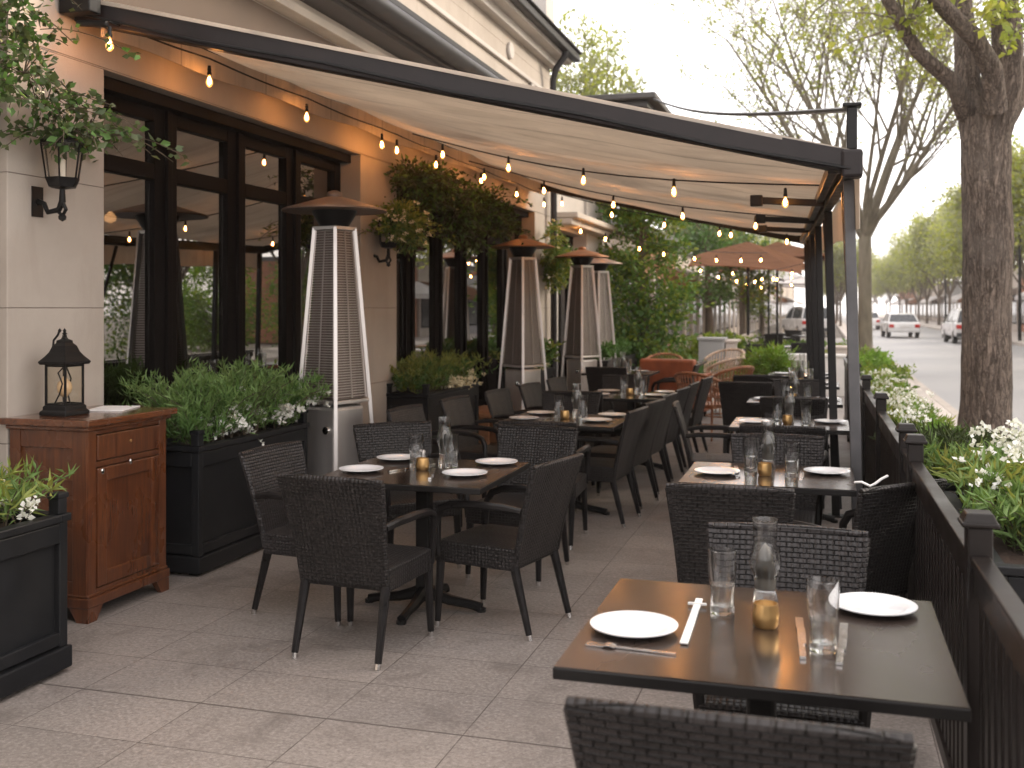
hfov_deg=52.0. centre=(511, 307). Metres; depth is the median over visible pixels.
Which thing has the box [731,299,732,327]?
window
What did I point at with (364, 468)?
plate
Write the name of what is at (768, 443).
glass carafe
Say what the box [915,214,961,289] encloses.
roadside tree
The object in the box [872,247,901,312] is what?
roadside tree
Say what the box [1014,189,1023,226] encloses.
roadside tree
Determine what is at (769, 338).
wicker chair
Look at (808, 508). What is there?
wicker chair
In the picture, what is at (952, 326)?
parked car
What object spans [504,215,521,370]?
window frame
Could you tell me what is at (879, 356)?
bush
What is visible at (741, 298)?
leafy tree
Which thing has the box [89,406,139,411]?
menu card
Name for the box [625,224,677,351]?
shop building
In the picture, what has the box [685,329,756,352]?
bush
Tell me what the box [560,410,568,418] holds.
candle cup
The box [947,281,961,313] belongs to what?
shop building
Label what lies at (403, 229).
flower basket
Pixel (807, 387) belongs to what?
drinking glass
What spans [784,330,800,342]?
wicker chair
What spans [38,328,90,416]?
lantern
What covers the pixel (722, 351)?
lounge chair
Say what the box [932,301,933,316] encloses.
window
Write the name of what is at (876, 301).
roadside tree
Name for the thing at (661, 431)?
wicker chair
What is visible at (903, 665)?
dining table
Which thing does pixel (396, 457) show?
plate
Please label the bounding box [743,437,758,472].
drinking glass
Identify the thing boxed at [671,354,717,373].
bush
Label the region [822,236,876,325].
roadside tree
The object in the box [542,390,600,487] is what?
wicker chair
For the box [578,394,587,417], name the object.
drinking glass
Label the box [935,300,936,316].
window
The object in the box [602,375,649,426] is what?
wicker chair
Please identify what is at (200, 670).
patio
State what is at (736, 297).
window
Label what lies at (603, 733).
wicker chair
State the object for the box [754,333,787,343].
bush
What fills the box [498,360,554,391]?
planter
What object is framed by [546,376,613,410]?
wicker chair
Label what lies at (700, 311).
window
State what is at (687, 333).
window
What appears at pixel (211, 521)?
planter
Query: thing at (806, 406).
drinking glass
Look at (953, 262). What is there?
roadside tree
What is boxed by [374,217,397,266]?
wall lantern
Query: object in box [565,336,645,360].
bush
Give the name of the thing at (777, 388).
wicker chair
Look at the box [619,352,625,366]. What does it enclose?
oil lamp
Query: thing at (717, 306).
window
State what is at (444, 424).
glass bottle
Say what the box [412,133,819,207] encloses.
string light
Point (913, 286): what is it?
roadside tree
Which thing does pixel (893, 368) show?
bush
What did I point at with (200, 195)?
window frame
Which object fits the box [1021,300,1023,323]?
window
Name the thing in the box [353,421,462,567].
wicker chair
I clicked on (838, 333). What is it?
ground
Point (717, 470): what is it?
plate
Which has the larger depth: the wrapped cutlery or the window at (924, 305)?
the window at (924, 305)
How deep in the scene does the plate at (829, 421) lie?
8.23 m
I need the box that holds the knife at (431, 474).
[428,468,435,478]
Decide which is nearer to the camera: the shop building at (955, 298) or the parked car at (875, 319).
the parked car at (875, 319)
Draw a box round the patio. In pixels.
[0,338,943,767]
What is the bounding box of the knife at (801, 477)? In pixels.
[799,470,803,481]
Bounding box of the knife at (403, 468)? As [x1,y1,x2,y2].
[388,463,433,471]
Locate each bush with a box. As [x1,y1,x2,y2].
[489,338,565,369]
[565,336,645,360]
[670,341,698,360]
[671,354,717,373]
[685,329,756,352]
[713,363,731,380]
[731,340,806,380]
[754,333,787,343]
[780,337,846,346]
[825,342,869,355]
[859,344,895,369]
[860,358,919,390]
[868,416,1021,487]
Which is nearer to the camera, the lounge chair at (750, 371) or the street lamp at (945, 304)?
the lounge chair at (750, 371)
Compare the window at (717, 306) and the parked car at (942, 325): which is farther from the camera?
the parked car at (942, 325)
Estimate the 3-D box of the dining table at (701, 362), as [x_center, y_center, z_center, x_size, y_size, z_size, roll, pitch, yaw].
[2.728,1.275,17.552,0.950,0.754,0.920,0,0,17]
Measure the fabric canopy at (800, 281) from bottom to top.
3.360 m
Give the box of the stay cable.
[652,98,846,115]
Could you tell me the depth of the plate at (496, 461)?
6.07 m
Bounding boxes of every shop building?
[603,218,695,336]
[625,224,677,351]
[674,247,736,353]
[687,246,753,336]
[723,281,739,335]
[750,290,775,331]
[755,289,786,329]
[770,287,779,325]
[782,287,804,318]
[891,289,915,314]
[904,282,936,320]
[917,282,950,321]
[947,279,961,302]
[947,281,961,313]
[1012,266,1021,330]
[1015,292,1023,299]
[1017,273,1023,331]
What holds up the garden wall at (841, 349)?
on the patio
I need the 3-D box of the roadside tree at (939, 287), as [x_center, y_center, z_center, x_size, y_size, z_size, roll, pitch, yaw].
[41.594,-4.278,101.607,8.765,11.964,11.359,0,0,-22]
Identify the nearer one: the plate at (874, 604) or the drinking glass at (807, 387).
the plate at (874, 604)
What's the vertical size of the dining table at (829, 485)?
0.754 m
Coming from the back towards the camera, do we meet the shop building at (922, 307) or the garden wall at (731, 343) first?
the shop building at (922, 307)
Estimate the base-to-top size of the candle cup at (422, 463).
0.066 m
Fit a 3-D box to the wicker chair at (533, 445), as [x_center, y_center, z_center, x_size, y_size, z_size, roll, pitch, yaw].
[0.059,1.211,6.614,0.579,0.884,0.635,0,0,22]
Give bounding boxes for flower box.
[934,478,962,491]
[944,491,1023,603]
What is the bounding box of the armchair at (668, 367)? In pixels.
[640,358,711,416]
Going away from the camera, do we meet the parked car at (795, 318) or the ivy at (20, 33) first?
the ivy at (20, 33)
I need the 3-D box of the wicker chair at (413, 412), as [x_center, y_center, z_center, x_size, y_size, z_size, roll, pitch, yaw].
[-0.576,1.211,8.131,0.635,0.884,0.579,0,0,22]
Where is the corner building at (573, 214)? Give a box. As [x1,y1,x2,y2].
[557,91,671,382]
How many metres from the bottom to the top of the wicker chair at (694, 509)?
0.884 m
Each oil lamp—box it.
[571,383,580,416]
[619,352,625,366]
[634,367,641,392]
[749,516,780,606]
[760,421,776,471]
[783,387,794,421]
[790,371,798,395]
[797,360,804,377]
[799,354,805,366]
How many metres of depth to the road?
35.60 m
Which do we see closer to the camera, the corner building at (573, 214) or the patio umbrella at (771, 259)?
the corner building at (573, 214)
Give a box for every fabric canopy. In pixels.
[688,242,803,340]
[697,270,783,281]
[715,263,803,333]
[728,242,823,345]
[736,270,804,332]
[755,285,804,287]
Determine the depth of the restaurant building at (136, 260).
8.06 m
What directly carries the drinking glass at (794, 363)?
on the dining table at (786, 376)
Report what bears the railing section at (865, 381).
on the patio
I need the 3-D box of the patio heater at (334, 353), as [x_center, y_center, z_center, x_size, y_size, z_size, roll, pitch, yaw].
[-1.378,0.368,8.153,0.810,2.563,0.810,0,0,34]
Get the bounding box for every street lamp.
[924,235,946,318]
[1018,223,1021,340]
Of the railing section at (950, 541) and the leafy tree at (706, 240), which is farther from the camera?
the leafy tree at (706, 240)
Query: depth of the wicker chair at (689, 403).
10.76 m
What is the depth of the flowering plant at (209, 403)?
6.91 m
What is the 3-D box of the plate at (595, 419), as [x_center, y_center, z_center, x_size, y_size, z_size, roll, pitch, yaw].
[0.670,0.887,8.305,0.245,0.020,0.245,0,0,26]
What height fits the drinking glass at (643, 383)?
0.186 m
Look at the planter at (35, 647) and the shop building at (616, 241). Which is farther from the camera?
the shop building at (616, 241)
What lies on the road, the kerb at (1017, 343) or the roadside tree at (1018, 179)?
the kerb at (1017, 343)
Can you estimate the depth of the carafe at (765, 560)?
3.08 m
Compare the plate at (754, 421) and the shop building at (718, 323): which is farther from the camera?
the shop building at (718, 323)
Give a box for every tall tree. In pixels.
[550,8,657,217]
[653,217,757,268]
[710,228,797,332]
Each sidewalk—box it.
[836,321,957,428]
[878,314,1023,342]
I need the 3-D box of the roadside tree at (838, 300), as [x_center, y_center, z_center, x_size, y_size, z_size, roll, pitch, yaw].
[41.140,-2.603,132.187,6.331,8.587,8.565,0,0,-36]
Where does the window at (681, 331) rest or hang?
in the shop building at (694, 328)
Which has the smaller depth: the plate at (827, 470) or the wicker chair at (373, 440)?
the plate at (827, 470)
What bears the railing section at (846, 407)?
on the patio
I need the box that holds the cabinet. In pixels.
[0,405,176,623]
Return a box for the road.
[842,314,1023,439]
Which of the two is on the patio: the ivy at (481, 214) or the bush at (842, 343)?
the bush at (842, 343)
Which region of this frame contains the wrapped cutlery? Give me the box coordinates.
[680,598,706,643]
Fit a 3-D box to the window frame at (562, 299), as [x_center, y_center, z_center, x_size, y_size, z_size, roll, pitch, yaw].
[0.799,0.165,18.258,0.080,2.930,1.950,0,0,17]
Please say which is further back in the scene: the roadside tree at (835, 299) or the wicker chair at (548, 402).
the roadside tree at (835, 299)
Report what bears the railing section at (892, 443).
on the patio
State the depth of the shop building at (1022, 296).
65.70 m
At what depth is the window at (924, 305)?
146.93 m
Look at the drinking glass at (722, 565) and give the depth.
3.06 m
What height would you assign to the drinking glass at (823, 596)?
0.186 m
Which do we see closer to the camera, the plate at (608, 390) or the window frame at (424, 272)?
the plate at (608, 390)
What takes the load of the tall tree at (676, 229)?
on the patio
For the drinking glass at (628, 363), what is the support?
on the dining table at (651, 373)
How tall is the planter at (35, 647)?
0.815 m
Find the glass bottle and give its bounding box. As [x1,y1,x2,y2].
[437,416,451,464]
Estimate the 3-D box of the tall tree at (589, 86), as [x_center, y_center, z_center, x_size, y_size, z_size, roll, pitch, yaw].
[3.011,-4.862,39.701,6.464,13.124,6.284,0,0,17]
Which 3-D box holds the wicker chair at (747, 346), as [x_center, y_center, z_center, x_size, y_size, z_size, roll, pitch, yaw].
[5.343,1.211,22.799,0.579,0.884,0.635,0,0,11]
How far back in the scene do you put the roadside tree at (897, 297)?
153.02 m
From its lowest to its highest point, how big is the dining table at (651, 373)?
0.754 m
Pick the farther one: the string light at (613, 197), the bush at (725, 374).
the bush at (725, 374)
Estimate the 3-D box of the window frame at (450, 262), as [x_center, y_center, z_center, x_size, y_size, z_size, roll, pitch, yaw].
[-0.772,0.092,12.933,0.120,3.076,0.906,0,0,17]
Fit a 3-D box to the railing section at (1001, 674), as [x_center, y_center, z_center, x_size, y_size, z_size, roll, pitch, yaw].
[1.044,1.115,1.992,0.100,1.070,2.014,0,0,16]
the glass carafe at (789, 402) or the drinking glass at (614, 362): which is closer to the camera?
the glass carafe at (789, 402)
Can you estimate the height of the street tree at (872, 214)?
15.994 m
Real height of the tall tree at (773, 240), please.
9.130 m
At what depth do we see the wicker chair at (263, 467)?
5.69 m
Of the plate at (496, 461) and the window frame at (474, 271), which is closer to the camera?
the plate at (496, 461)
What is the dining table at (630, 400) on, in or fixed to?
on the patio
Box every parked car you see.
[782,306,835,335]
[872,312,879,329]
[880,313,920,337]
[941,314,950,338]
[942,309,961,343]
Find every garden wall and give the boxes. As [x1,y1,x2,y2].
[697,337,727,382]
[724,333,755,366]
[759,353,845,396]
[826,345,846,357]
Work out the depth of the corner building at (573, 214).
18.20 m
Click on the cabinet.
(114, 485)
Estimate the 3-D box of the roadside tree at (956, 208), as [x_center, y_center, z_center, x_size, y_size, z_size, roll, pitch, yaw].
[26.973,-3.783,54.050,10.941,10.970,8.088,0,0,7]
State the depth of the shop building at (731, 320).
60.87 m
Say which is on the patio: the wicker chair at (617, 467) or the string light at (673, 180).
the wicker chair at (617, 467)
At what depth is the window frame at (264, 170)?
8.67 m
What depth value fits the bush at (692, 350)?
24.62 m
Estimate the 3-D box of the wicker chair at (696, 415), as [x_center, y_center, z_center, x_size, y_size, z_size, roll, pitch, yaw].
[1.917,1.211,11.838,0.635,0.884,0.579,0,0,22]
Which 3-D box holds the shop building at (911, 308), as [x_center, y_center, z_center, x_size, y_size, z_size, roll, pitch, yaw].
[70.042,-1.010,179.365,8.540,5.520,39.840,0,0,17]
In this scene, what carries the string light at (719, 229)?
hanging from the awning
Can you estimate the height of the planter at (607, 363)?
0.800 m
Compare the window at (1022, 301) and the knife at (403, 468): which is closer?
the knife at (403, 468)
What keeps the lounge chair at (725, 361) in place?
on the patio
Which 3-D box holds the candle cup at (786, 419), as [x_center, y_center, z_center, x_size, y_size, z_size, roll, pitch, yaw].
[2.137,0.865,8.149,0.076,0.066,0.076,0,0,17]
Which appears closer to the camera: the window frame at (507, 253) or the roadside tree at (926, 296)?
the window frame at (507, 253)
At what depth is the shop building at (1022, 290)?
74.01 m
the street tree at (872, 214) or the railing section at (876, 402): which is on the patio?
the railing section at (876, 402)
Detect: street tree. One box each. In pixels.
[645,0,1023,352]
[775,0,1023,439]
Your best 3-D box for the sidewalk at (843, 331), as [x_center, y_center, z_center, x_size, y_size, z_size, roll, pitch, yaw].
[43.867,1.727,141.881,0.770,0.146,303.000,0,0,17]
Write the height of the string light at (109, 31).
0.198 m
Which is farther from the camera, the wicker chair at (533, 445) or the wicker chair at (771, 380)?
the wicker chair at (771, 380)
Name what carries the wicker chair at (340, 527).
on the patio
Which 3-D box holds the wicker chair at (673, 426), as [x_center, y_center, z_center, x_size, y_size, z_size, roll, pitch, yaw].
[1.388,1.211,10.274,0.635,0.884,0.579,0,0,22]
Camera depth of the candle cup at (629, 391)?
10.85 m
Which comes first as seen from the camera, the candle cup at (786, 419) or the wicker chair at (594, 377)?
the candle cup at (786, 419)
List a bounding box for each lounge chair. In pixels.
[647,353,682,358]
[674,371,733,440]
[704,348,744,379]
[705,365,754,417]
[707,357,745,415]
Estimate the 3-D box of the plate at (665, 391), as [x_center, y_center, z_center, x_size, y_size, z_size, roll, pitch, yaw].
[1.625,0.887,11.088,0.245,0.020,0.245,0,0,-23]
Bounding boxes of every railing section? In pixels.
[843,356,849,441]
[860,375,872,487]
[863,389,888,487]
[877,411,917,597]
[901,433,927,599]
[910,462,999,767]
[970,556,1023,767]
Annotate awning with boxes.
[59,0,862,525]
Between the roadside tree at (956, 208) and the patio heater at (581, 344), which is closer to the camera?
the patio heater at (581, 344)
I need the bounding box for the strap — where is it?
[854,475,888,486]
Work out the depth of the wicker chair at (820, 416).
9.04 m
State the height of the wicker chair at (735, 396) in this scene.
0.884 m
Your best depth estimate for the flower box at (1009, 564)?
4.34 m
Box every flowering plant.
[0,453,77,526]
[106,355,332,445]
[389,347,497,393]
[860,368,916,398]
[885,387,961,430]
[924,418,1023,555]
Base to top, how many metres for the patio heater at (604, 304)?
2.563 m
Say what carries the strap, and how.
attached to the wicker chair at (884, 516)
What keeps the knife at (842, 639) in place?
on the dining table at (903, 665)
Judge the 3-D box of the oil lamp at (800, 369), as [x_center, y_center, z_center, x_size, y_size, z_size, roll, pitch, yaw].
[3.451,0.761,12.557,0.092,0.272,0.092,0,0,17]
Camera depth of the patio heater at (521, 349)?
12.96 m
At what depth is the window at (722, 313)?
54.93 m
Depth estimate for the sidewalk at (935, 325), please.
93.77 m
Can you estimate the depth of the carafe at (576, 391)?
8.67 m
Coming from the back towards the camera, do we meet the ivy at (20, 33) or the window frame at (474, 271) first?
the window frame at (474, 271)
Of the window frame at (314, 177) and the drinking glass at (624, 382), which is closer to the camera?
the window frame at (314, 177)
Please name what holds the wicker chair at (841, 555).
on the patio
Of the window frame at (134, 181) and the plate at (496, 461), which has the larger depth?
the window frame at (134, 181)
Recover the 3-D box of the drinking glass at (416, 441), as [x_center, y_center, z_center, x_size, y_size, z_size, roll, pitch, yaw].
[-0.541,0.804,5.921,0.085,0.186,0.085,0,0,-6]
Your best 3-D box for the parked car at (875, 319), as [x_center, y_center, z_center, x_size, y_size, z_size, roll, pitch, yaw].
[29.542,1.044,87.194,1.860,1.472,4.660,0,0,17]
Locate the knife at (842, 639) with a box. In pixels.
[836,622,847,664]
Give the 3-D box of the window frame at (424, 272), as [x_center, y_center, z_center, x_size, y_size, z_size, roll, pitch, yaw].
[-1.027,0.092,12.080,0.120,3.076,0.906,0,0,17]
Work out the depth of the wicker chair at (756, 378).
12.12 m
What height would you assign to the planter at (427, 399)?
0.895 m
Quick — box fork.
[585,641,675,654]
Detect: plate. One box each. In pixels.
[339,464,383,472]
[377,454,409,460]
[442,468,487,476]
[475,458,517,465]
[509,416,538,419]
[527,410,554,414]
[582,417,611,421]
[590,610,677,637]
[598,389,619,391]
[598,412,625,416]
[644,393,667,396]
[655,390,673,392]
[694,467,739,474]
[738,419,769,423]
[804,467,850,474]
[814,419,845,423]
[839,592,917,615]
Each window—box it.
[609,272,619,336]
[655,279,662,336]
[667,287,673,334]
[678,288,682,337]
[686,300,689,336]
[693,291,696,334]
[699,286,701,334]
[717,306,718,330]
[721,298,723,329]
[726,295,728,328]
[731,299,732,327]
[735,297,736,326]
[923,304,925,315]
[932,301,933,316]
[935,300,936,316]
[1012,295,1016,323]
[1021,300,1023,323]
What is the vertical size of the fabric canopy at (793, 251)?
3.460 m
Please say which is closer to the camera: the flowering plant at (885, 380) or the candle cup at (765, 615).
the candle cup at (765, 615)
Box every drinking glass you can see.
[409,433,423,467]
[444,433,458,467]
[554,394,563,417]
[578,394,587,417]
[612,358,617,366]
[620,376,627,393]
[626,359,631,371]
[639,376,646,393]
[708,547,736,615]
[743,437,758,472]
[772,398,782,421]
[780,380,788,395]
[783,441,799,477]
[788,367,794,378]
[791,360,797,370]
[800,400,811,424]
[803,381,811,396]
[806,576,839,654]
[807,368,812,378]
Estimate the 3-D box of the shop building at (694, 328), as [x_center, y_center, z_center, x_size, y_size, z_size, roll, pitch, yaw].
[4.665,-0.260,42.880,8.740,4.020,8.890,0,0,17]
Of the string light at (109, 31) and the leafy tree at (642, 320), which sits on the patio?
the leafy tree at (642, 320)
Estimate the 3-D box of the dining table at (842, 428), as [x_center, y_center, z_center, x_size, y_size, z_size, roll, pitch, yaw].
[2.165,1.275,8.172,0.880,0.754,0.760,0,0,17]
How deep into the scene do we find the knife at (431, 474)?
5.65 m
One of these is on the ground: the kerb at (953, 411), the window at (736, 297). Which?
the kerb at (953, 411)
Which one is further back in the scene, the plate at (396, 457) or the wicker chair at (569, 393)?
the wicker chair at (569, 393)
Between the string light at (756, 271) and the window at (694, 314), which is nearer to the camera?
the string light at (756, 271)
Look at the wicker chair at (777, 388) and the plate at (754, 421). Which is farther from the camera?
the wicker chair at (777, 388)
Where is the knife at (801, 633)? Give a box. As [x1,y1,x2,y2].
[795,617,806,658]
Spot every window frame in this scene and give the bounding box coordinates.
[104,93,164,406]
[165,111,235,436]
[236,132,292,426]
[293,149,339,421]
[397,182,409,388]
[410,199,438,360]
[439,198,462,359]
[463,232,484,405]
[485,234,503,404]
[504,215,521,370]
[558,233,572,382]
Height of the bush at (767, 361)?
0.881 m
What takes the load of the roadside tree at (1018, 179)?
on the sidewalk at (935, 325)
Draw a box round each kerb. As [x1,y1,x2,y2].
[842,322,958,418]
[880,318,1023,346]
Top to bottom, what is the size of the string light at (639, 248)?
0.595 m
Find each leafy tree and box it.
[595,203,714,366]
[655,218,767,333]
[710,230,775,334]
[732,245,792,339]
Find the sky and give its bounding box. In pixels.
[550,0,1023,313]
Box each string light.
[105,20,544,206]
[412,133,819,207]
[469,161,804,229]
[538,188,788,244]
[579,223,766,262]
[693,261,799,283]
[726,266,791,280]
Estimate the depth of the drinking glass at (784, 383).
10.30 m
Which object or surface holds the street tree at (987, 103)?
on the sidewalk at (843, 331)
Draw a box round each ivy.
[0,0,191,165]
[383,153,536,261]
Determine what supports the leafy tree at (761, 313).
on the patio
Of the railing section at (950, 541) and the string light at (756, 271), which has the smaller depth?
the railing section at (950, 541)
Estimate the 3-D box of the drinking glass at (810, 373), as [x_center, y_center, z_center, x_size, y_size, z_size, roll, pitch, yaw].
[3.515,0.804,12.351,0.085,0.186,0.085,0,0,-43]
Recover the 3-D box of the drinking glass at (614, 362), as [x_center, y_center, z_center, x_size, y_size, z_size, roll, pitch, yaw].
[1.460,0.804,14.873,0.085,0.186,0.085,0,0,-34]
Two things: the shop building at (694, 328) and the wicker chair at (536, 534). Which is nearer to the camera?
the wicker chair at (536, 534)
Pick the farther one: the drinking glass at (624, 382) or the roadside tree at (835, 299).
the roadside tree at (835, 299)
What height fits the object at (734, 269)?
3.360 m
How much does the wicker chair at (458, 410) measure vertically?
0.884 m
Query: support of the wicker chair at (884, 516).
on the patio
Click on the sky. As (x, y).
(657, 33)
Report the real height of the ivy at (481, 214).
1.096 m
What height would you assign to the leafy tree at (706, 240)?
4.821 m
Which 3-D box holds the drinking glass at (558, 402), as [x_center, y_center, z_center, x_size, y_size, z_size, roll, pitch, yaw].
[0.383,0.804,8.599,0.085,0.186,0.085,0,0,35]
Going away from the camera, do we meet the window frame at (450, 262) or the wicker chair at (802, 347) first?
the window frame at (450, 262)
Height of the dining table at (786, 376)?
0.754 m
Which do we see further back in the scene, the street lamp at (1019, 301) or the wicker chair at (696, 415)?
the street lamp at (1019, 301)
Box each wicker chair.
[238,440,386,626]
[277,473,436,670]
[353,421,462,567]
[386,404,487,529]
[434,453,583,640]
[439,395,504,494]
[463,424,577,585]
[484,388,533,440]
[498,420,590,549]
[518,382,542,409]
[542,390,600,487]
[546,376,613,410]
[548,391,613,482]
[563,695,916,767]
[575,406,648,527]
[578,398,665,509]
[585,367,626,390]
[600,392,677,494]
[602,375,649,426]
[617,386,689,481]
[634,381,699,469]
[651,363,699,425]
[651,376,712,455]
[665,483,795,584]
[672,400,738,468]
[692,522,871,727]
[718,381,772,452]
[730,375,781,443]
[730,433,824,525]
[739,425,827,466]
[745,344,770,358]
[759,397,825,417]
[763,334,783,345]
[763,396,828,511]
[770,379,807,395]
[772,379,818,396]
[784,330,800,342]
[790,342,806,353]
[793,478,946,594]
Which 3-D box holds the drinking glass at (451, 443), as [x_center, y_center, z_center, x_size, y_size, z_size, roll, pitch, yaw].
[-0.342,0.804,5.925,0.085,0.186,0.085,0,0,-19]
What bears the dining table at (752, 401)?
on the patio
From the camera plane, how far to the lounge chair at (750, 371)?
14.42 m
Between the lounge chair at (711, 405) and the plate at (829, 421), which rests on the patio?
the lounge chair at (711, 405)
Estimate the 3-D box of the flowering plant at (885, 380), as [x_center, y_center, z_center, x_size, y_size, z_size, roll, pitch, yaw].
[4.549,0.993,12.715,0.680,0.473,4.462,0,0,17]
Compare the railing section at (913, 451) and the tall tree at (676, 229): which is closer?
the railing section at (913, 451)
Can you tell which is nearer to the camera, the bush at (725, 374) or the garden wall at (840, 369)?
the bush at (725, 374)
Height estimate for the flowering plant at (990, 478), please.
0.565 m
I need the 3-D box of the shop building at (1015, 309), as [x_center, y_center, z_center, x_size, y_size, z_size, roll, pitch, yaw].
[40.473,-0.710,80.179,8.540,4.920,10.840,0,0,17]
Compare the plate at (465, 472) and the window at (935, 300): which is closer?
the plate at (465, 472)
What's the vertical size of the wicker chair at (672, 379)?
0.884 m
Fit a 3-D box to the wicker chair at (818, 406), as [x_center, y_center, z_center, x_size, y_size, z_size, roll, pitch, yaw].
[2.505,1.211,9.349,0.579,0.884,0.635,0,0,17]
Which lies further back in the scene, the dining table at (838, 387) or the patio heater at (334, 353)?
the dining table at (838, 387)
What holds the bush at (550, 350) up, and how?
on the planter at (550, 372)
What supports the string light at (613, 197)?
hanging from the awning
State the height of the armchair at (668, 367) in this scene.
0.900 m
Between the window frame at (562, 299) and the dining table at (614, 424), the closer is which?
the dining table at (614, 424)
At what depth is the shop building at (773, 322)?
111.48 m
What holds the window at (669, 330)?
in the shop building at (669, 329)
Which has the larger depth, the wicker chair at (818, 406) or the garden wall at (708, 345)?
the garden wall at (708, 345)
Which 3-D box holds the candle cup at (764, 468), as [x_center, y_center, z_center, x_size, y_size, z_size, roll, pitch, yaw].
[1.357,0.865,5.637,0.076,0.066,0.076,0,0,17]
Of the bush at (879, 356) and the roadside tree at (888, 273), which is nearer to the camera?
the bush at (879, 356)
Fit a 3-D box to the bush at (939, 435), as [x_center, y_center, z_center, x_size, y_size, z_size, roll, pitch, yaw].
[2.828,0.909,6.620,1.092,0.422,1.931,0,0,17]
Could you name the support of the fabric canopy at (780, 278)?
on the patio
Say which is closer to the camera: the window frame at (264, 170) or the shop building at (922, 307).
the window frame at (264, 170)
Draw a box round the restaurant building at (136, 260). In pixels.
[0,0,581,490]
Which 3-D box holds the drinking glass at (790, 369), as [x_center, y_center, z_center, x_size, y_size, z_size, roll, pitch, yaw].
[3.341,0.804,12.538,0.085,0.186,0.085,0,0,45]
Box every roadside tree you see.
[799,244,845,323]
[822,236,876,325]
[823,278,857,320]
[857,273,887,312]
[872,244,905,312]
[872,244,912,312]
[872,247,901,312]
[872,274,895,313]
[872,294,880,311]
[883,228,947,322]
[884,201,958,324]
[886,252,940,321]
[900,185,959,313]
[913,184,1021,279]
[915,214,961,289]
[924,132,1023,289]
[936,179,1023,272]
[957,127,1023,244]
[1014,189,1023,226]
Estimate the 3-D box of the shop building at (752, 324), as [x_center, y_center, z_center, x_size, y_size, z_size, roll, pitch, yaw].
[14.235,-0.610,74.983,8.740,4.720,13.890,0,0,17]
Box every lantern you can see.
[31,130,83,221]
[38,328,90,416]
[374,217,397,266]
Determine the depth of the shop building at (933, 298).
129.36 m
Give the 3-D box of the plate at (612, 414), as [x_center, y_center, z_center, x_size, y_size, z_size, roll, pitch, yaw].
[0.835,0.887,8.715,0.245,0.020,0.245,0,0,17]
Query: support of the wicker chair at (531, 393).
on the patio
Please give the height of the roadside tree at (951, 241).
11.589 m
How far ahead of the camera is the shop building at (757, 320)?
87.87 m
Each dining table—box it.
[322,457,529,624]
[493,412,625,514]
[553,578,970,721]
[581,370,659,375]
[593,391,670,468]
[678,461,856,496]
[696,361,706,365]
[728,417,848,522]
[746,396,842,407]
[768,372,827,378]
[826,382,839,448]
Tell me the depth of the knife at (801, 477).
5.55 m
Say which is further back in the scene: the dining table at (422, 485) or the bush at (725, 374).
the bush at (725, 374)
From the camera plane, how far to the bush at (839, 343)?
25.23 m
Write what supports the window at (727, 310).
in the shop building at (731, 320)
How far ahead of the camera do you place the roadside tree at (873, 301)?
236.48 m
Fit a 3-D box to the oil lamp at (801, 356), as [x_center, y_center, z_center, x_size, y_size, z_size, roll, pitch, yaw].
[3.946,0.761,14.288,0.092,0.272,0.092,0,0,17]
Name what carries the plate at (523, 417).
on the dining table at (614, 424)
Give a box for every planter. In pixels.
[0,491,71,698]
[166,410,309,575]
[386,375,479,453]
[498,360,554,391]
[597,353,638,369]
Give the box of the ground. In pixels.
[750,314,885,337]
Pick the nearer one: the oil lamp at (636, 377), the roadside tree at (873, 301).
the oil lamp at (636, 377)
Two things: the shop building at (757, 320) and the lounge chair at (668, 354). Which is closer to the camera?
the lounge chair at (668, 354)
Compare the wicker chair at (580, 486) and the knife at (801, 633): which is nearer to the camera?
the knife at (801, 633)
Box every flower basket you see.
[359,197,456,260]
[538,219,577,294]
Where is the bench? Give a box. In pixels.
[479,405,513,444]
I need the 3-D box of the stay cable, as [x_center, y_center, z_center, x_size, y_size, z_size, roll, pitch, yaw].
[2.059,-2.245,11.387,0.028,2.361,11.367,0,0,2]
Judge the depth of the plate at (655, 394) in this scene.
10.71 m
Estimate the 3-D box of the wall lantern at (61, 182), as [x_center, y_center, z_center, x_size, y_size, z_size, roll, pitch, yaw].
[-2.508,-0.731,5.798,0.300,0.510,0.208,0,0,17]
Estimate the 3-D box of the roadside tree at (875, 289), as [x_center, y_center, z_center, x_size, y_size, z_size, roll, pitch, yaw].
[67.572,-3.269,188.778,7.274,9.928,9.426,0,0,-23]
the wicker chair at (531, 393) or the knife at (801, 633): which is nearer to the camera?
the knife at (801, 633)
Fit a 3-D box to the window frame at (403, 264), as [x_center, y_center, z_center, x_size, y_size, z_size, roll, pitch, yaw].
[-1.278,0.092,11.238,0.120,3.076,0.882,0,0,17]
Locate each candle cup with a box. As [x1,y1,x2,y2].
[416,457,428,470]
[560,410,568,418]
[626,388,632,394]
[752,600,779,629]
[758,462,771,475]
[782,415,791,423]
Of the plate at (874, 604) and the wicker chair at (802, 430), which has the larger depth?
the wicker chair at (802, 430)
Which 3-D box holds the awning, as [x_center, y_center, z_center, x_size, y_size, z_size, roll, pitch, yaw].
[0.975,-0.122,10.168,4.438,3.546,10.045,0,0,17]
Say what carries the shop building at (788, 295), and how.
on the ground
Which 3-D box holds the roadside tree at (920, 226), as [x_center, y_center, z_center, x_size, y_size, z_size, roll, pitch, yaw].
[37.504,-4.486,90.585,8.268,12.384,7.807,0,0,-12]
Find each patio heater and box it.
[281,190,386,474]
[490,235,554,414]
[555,246,608,390]
[590,258,621,360]

